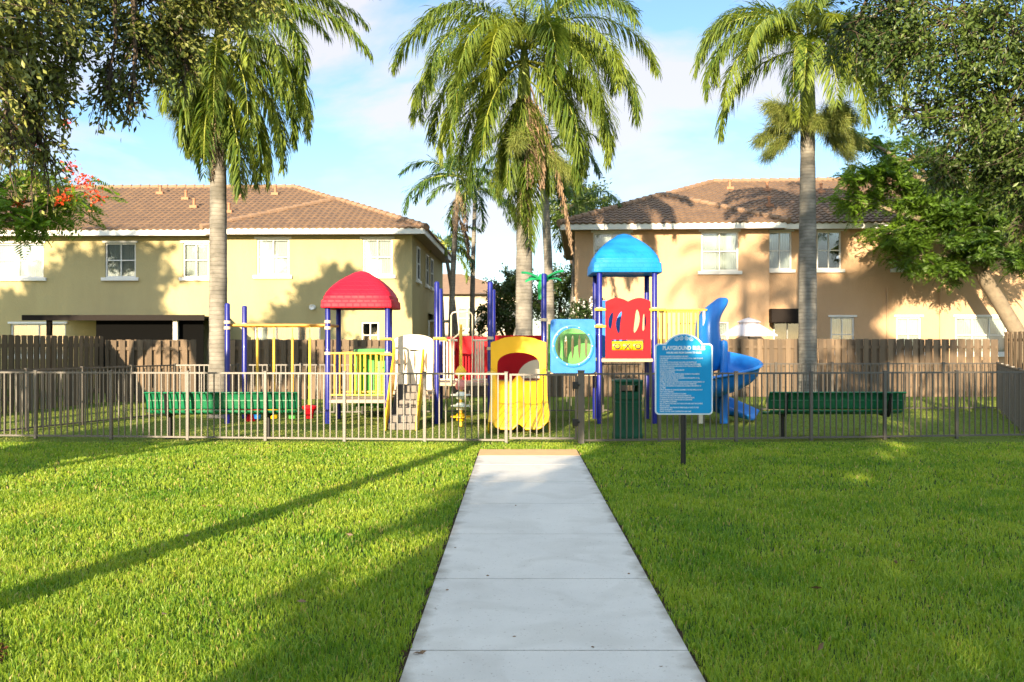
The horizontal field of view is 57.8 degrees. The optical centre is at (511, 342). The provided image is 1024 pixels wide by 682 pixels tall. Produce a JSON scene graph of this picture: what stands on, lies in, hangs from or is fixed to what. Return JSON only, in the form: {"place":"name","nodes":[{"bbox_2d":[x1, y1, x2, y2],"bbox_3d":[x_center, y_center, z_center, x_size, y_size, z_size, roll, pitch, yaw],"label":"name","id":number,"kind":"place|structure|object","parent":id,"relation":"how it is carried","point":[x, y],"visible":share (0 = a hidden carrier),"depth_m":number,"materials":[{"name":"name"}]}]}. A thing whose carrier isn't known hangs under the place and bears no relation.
{"place":"outdoors","nodes":[
{"label":"outdoors","id":0,"kind":"place"},
{"bbox_2d":[443,274,515,338],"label":"house","id":1,"kind":"structure","parent":0,"point":[462,294],"depth_m":62.00,"materials":[{"name":"beige paint"}]},
{"bbox_2d":[457,307,476,330],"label":"window","id":2,"kind":"structure","parent":1,"relation":"in","point":[463,318],"depth_m":62.15,"materials":[{"name":"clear glass"}]},
{"bbox_2d":[0,441,1023,681],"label":"lawn","id":3,"kind":"structure","parent":0,"point":[426,546],"depth_m":7.06,"materials":[{"name":"plant"}]},
{"bbox_2d":[0,0,294,219],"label":"shade tree","id":4,"kind":"object","parent":3,"relation":"on","point":[28,77],"visible":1,"depth_m":8.18,"materials":[{"name":"green plant"}]},
{"bbox_2d":[655,333,712,464],"bbox_3d":[2.373,0.789,12.847,0.798,1.822,0.096,0,0,0],"label":"rules sign","id":5,"kind":"object","parent":3,"relation":"on","point":[683,375],"visible":1,"depth_m":12.81,"materials":[{"name":"blue metal"}]},
{"bbox_2d":[817,642,823,650],"bbox_3d":[1.661,1.634,4.985,0.044,0.041,0.010,0,0,-24],"label":"fallen leaf","id":6,"kind":"object","parent":3,"relation":"on","point":[820,646],"visible":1,"depth_m":4.99,"materials":[{"name":"brown plant"}]},
{"bbox_2d":[805,0,1023,251],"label":"shade tree","id":7,"kind":"object","parent":3,"relation":"on","point":[999,153],"visible":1,"depth_m":9.83,"materials":[{"name":"green plant"}]},
{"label":"mulch bed","id":8,"kind":"structure","parent":3,"relation":"on","visible":0},
{"bbox_2d":[0,634,8,659],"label":"mulch","id":9,"kind":"object","parent":8,"relation":"on","point":[3,648],"visible":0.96,"depth_m":5.05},
{"bbox_2d":[0,386,1023,442],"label":"playground turf","id":10,"kind":"structure","parent":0,"point":[223,433],"depth_m":18.56,"materials":[{"name":"green plant"}]},
{"bbox_2d":[0,335,102,413],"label":"wooden fence","id":11,"kind":"object","parent":10,"relation":"on","point":[90,350],"visible":0.69,"depth_m":23.79,"materials":[{"name":"brown wood"}]},
{"bbox_2d":[0,115,127,259],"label":"flame tree","id":12,"kind":"object","parent":10,"relation":"on","point":[34,225],"visible":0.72,"depth_m":19.58,"materials":[{"name":"green plant"}]},
{"bbox_2d":[0,363,176,431],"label":"metal fence","id":13,"kind":"object","parent":10,"relation":"on","point":[82,422],"visible":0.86,"depth_m":19.02,"materials":[{"name":"grey metal"}]},
{"bbox_2d":[105,339,195,401],"bbox_3d":[-10.316,0.810,26.551,2.560,1.780,0.115,0,0,-2],"label":"wooden fence","id":14,"kind":"object","parent":10,"relation":"on","point":[146,352],"visible":0.61,"depth_m":26.52,"materials":[{"name":"brown wood"}]},
{"bbox_2d":[144,392,302,438],"bbox_3d":[-5.082,1.283,16.467,2.674,0.835,0.646,0,0,0],"label":"park bench","id":15,"kind":"object","parent":10,"relation":"on","point":[229,400],"visible":0.59,"depth_m":16.26,"materials":[{"name":"green metal"}]},
{"bbox_2d":[0,184,456,392],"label":"yellow house","id":16,"kind":"structure","parent":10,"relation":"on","point":[138,269],"depth_m":33.50,"materials":[{"name":"paint"}]},
{"bbox_2d":[0,241,46,280],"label":"window","id":17,"kind":"structure","parent":16,"relation":"in","point":[13,267],"depth_m":33.75,"materials":[{"name":"white glass"}]},
{"bbox_2d":[8,322,67,358],"bbox_3d":[-17.145,-0.068,33.622,2.256,1.349,0.255,0,0,1],"label":"window","id":18,"kind":"structure","parent":16,"relation":"in","point":[17,328],"depth_m":33.73,"materials":[{"name":"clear glass"}]},
{"bbox_2d":[101,241,138,280],"bbox_3d":[-14.152,-2.941,33.573,1.352,1.441,0.255,0,0,1],"label":"window","id":19,"kind":"structure","parent":16,"relation":"in","point":[120,255],"depth_m":33.68,"materials":[{"name":"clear glass"}]},
{"bbox_2d":[179,241,208,280],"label":"window","id":20,"kind":"structure","parent":16,"relation":"in","point":[195,253],"depth_m":33.64,"materials":[{"name":"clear glass"}]},
{"bbox_2d":[253,237,292,278],"bbox_3d":[-8.523,-3.013,33.125,1.401,1.487,0.255,0,0,1],"label":"window","id":21,"kind":"structure","parent":16,"relation":"in","point":[272,252],"depth_m":33.24,"materials":[{"name":"white glass"}]},
{"bbox_2d":[255,327,319,339],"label":"window","id":22,"kind":"structure","parent":16,"relation":"in","point":[279,333],"depth_m":33.24,"materials":[{"name":"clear glass"}]},
{"bbox_2d":[361,322,378,339],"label":"window","id":23,"kind":"structure","parent":16,"relation":"in","point":[371,329],"depth_m":33.63,"materials":[{"name":"clear glass"}]},
{"bbox_2d":[360,237,395,277],"bbox_3d":[-4.792,-3.013,33.059,1.310,1.487,0.255,0,0,1],"label":"window","id":24,"kind":"structure","parent":16,"relation":"in","point":[377,251],"depth_m":33.18,"materials":[{"name":"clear glass"}]},
{"bbox_2d":[416,246,421,283],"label":"window","id":25,"kind":"structure","parent":16,"relation":"in","point":[418,281],"depth_m":34.20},
{"bbox_2d":[425,254,429,288],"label":"window","id":26,"kind":"structure","parent":16,"relation":"in","point":[427,286],"depth_m":37.27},
{"bbox_2d":[430,258,433,290],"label":"window","id":27,"kind":"structure","parent":16,"relation":"in","point":[431,260],"depth_m":39.48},
{"bbox_2d":[0,370,507,442],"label":"metal fence","id":28,"kind":"object","parent":10,"relation":"on","point":[188,436],"visible":1,"depth_m":16.02,"materials":[{"name":"grey metal"}]},
{"bbox_2d":[509,370,584,443],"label":"metal gate","id":29,"kind":"structure","parent":28,"relation":"attached to","point":[579,386],"depth_m":15.56,"materials":[{"name":"grey metal"}]},
{"bbox_2d":[153,0,381,418],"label":"palm tree","id":30,"kind":"object","parent":10,"relation":"on","point":[213,120],"visible":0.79,"depth_m":20.36,"materials":[{"name":"green plant"}]},
{"bbox_2d":[207,339,448,398],"bbox_3d":[-5.467,0.804,27.799,7.168,1.792,0.116,0,0,-3],"label":"wooden fence","id":31,"kind":"object","parent":10,"relation":"on","point":[282,351],"visible":0.3,"depth_m":27.71,"materials":[{"name":"brown wood"}]},
{"bbox_2d":[224,234,763,432],"bbox_3d":[-0.536,-0.318,19.665,11.140,4.044,4.669,0,0,19],"label":"play structure","id":32,"kind":"object","parent":10,"relation":"on","point":[607,330],"visible":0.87,"depth_m":19.37,"materials":[{"name":"blue paint"}]},
{"bbox_2d":[388,0,662,334],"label":"palm tree","id":33,"kind":"object","parent":10,"relation":"on","point":[495,34],"visible":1,"depth_m":24.82,"materials":[{"name":"green plant"}]},
{"bbox_2d":[474,108,605,338],"bbox_3d":[0.886,-3.124,31.526,4.137,9.648,4.074,0,0,43],"label":"palm tree","id":34,"kind":"object","parent":10,"relation":"on","point":[547,252],"visible":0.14,"depth_m":31.37,"materials":[{"name":"green plant"}]},
{"bbox_2d":[558,296,604,338],"bbox_3d":[2.410,0.093,29.840,1.995,3.226,1.124,0,0,0],"label":"flowering shrub","id":35,"kind":"object","parent":10,"relation":"on","point":[583,310],"visible":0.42,"depth_m":29.68,"materials":[{"name":"green plant"}]},
{"bbox_2d":[176,362,999,414],"bbox_3d":[2.229,1.097,22.503,20.184,1.206,0.062,0,0,-5],"label":"metal fence","id":36,"kind":"object","parent":10,"relation":"on","point":[300,365],"visible":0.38,"depth_m":22.85,"materials":[{"name":"grey metal"}]},
{"bbox_2d":[612,378,642,438],"bbox_3d":[2.023,1.165,16.300,0.516,1.070,0.516,0,0,0],"label":"litter bin","id":37,"kind":"object","parent":10,"relation":"on","point":[629,411],"visible":0.88,"depth_m":16.07,"materials":[{"name":"green metal"}]},
{"bbox_2d":[453,339,997,396],"bbox_3d":[6.683,0.794,29.000,17.055,1.812,0.116,0,0,0],"label":"wooden fence","id":38,"kind":"object","parent":10,"relation":"on","point":[846,350],"visible":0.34,"depth_m":28.95,"materials":[{"name":"brown wood"}]},
{"bbox_2d":[584,370,1023,442],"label":"metal fence","id":39,"kind":"object","parent":10,"relation":"on","point":[956,435],"visible":0.88,"depth_m":16.11,"materials":[{"name":"grey metal"}]},
{"bbox_2d":[689,0,918,391],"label":"palm tree","id":40,"kind":"object","parent":10,"relation":"on","point":[834,122],"visible":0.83,"depth_m":24.68,"materials":[{"name":"green plant"}]},
{"bbox_2d":[762,392,906,437],"bbox_3d":[5.705,1.283,16.517,2.389,0.835,0.646,0,0,0],"label":"park bench","id":41,"kind":"object","parent":10,"relation":"on","point":[827,400],"visible":0.54,"depth_m":16.31,"materials":[{"name":"green metal"}]},
{"bbox_2d":[816,114,1023,369],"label":"flame tree","id":42,"kind":"object","parent":10,"relation":"on","point":[975,251],"visible":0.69,"depth_m":29.95,"materials":[{"name":"green plant"}]},
{"bbox_2d":[997,363,1023,432],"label":"metal fence","id":43,"kind":"object","parent":10,"relation":"on","point":[1003,367],"visible":0.85,"depth_m":19.27,"materials":[{"name":"grey metal"}]},
{"bbox_2d":[1004,331,1023,369],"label":"wooden fence","id":44,"kind":"object","parent":10,"relation":"on","point":[1018,339],"visible":0.58,"depth_m":28.30,"materials":[{"name":"brown wood"}]},
{"bbox_2d":[0,0,1023,338],"label":"sky","id":45,"kind":"structure","parent":0,"point":[362,138],"materials":[{"name":"blue"}]},
{"bbox_2d":[478,449,578,454],"bbox_3d":[0.252,1.690,14.115,1.510,0.039,0.770,0,0,0],"label":"path strip","id":46,"kind":"object","parent":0,"point":[528,451],"visible":0.76,"depth_m":14.07,"materials":[{"name":"beige paint"}]},
{"bbox_2d":[399,455,704,681],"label":"path","id":47,"kind":"structure","parent":0,"point":[559,591],"depth_m":6.13,"materials":[{"name":"concrete"}]},
{"bbox_2d":[401,650,426,653],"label":"leaf litter","id":48,"kind":"object","parent":47,"relation":"on","point":[421,651],"visible":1,"depth_m":4.98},
{"bbox_2d":[721,317,777,338],"bbox_3d":[7.910,0.425,31.000,1.726,2.550,1.726,0,0,0],"label":"patio umbrella","id":49,"kind":"object","parent":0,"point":[748,326],"visible":0.69,"depth_m":30.54,"materials":[{"name":"fabric"}]},
{"label":"ground","id":50,"kind":"structure","parent":0,"visible":0},
{"bbox_2d":[429,229,471,336],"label":"palm tree","id":51,"kind":"object","parent":50,"relation":"on","point":[467,272],"visible":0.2,"depth_m":49.93,"materials":[{"name":"green plant"}]},
{"bbox_2d":[397,146,507,336],"bbox_3d":[-2.199,-2.998,35.949,4.656,9.397,4.566,0,0,30],"label":"palm tree","id":52,"kind":"object","parent":50,"relation":"on","point":[459,196],"visible":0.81,"depth_m":35.87,"materials":[{"name":"green plant"}]},
{"bbox_2d":[431,224,482,336],"bbox_3d":[-2.673,-1.519,37.693,2.999,6.440,2.976,0,0,-19],"label":"palm tree","id":53,"kind":"object","parent":50,"relation":"on","point":[446,242],"visible":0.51,"depth_m":37.93,"materials":[{"name":"green plant"}]},
{"bbox_2d":[425,163,516,335],"bbox_3d":[-1.519,-3.118,39.698,4.010,9.636,4.748,0,0,22],"label":"palm tree","id":54,"kind":"object","parent":50,"relation":"on","point":[483,189],"visible":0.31,"depth_m":39.90,"materials":[{"name":"green plant"}]},
{"bbox_2d":[468,263,556,336],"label":"bushy tree","id":55,"kind":"object","parent":50,"relation":"on","point":[506,289],"visible":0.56,"depth_m":41.45,"materials":[{"name":"green plant"}]},
{"bbox_2d":[533,262,571,338],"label":"bushy tree","id":56,"kind":"object","parent":50,"relation":"on","point":[562,286],"visible":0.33,"depth_m":43.29,"materials":[{"name":"green plant"}]},
{"bbox_2d":[532,178,623,338],"bbox_3d":[2.614,-2.430,35.758,4.059,8.260,4.184,0,0,28],"label":"palm tree","id":57,"kind":"object","parent":50,"relation":"on","point":[573,194],"visible":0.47,"depth_m":35.92,"materials":[{"name":"green plant"}]},
{"bbox_2d":[549,162,611,263],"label":"broadleaf tree","id":58,"kind":"object","parent":50,"relation":"on","point":[556,209],"visible":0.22,"depth_m":46.36,"materials":[{"name":"green plant"}]},
{"bbox_2d":[556,176,1023,390],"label":"peach house","id":59,"kind":"structure","parent":50,"relation":"on","point":[734,242],"depth_m":32.68,"materials":[{"name":"paint"}]},
{"bbox_2d":[591,230,632,256],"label":"window","id":60,"kind":"structure","parent":59,"relation":"in","point":[600,238],"depth_m":33.05,"materials":[{"name":"clear glass"}]},
{"bbox_2d":[698,229,741,274],"bbox_3d":[7.305,-3.173,32.665,1.537,1.578,0.255,0,0,4],"label":"window","id":61,"kind":"structure","parent":59,"relation":"in","point":[719,248],"depth_m":32.77,"materials":[{"name":"white glass"}]},
{"bbox_2d":[720,322,727,338],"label":"window","id":62,"kind":"structure","parent":59,"relation":"in","point":[723,325],"depth_m":32.77,"materials":[{"name":"white glass"}]},
{"bbox_2d":[769,230,795,272],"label":"window","id":63,"kind":"structure","parent":59,"relation":"in","point":[779,240],"depth_m":32.96,"materials":[{"name":"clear glass"}]},
{"bbox_2d":[773,323,797,388],"bbox_3d":[9.769,0.427,33.123,1.001,2.447,0.550,0,0,4],"label":"patio door","id":64,"kind":"structure","parent":59,"relation":"in","point":[783,330],"depth_m":33.39,"materials":[{"name":"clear glass"}]},
{"bbox_2d":[816,230,844,272],"bbox_3d":[11.189,-3.218,32.950,1.082,1.533,0.690,0,0,4],"label":"window","id":65,"kind":"structure","parent":59,"relation":"in","point":[826,239],"depth_m":33.28,"materials":[{"name":"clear glass"}]},
{"bbox_2d":[828,315,856,338],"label":"window","id":66,"kind":"structure","parent":59,"relation":"in","point":[842,326],"depth_m":32.80,"materials":[{"name":"white glass"}]},
{"bbox_2d":[890,237,918,271],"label":"window","id":67,"kind":"structure","parent":59,"relation":"in","point":[891,270],"depth_m":32.45,"materials":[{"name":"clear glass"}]},
{"bbox_2d":[894,315,924,355],"bbox_3d":[13.897,-0.248,32.534,1.082,1.419,0.255,0,0,4],"label":"window","id":68,"kind":"structure","parent":59,"relation":"in","point":[907,326],"depth_m":32.63,"materials":[{"name":"white glass"}]},
{"bbox_2d":[953,315,1006,356],"bbox_3d":[16.348,-0.225,32.354,1.992,1.464,0.255,0,0,4],"label":"window","id":69,"kind":"structure","parent":59,"relation":"in","point":[973,327],"depth_m":32.45,"materials":[{"name":"white glass"}]}
]}

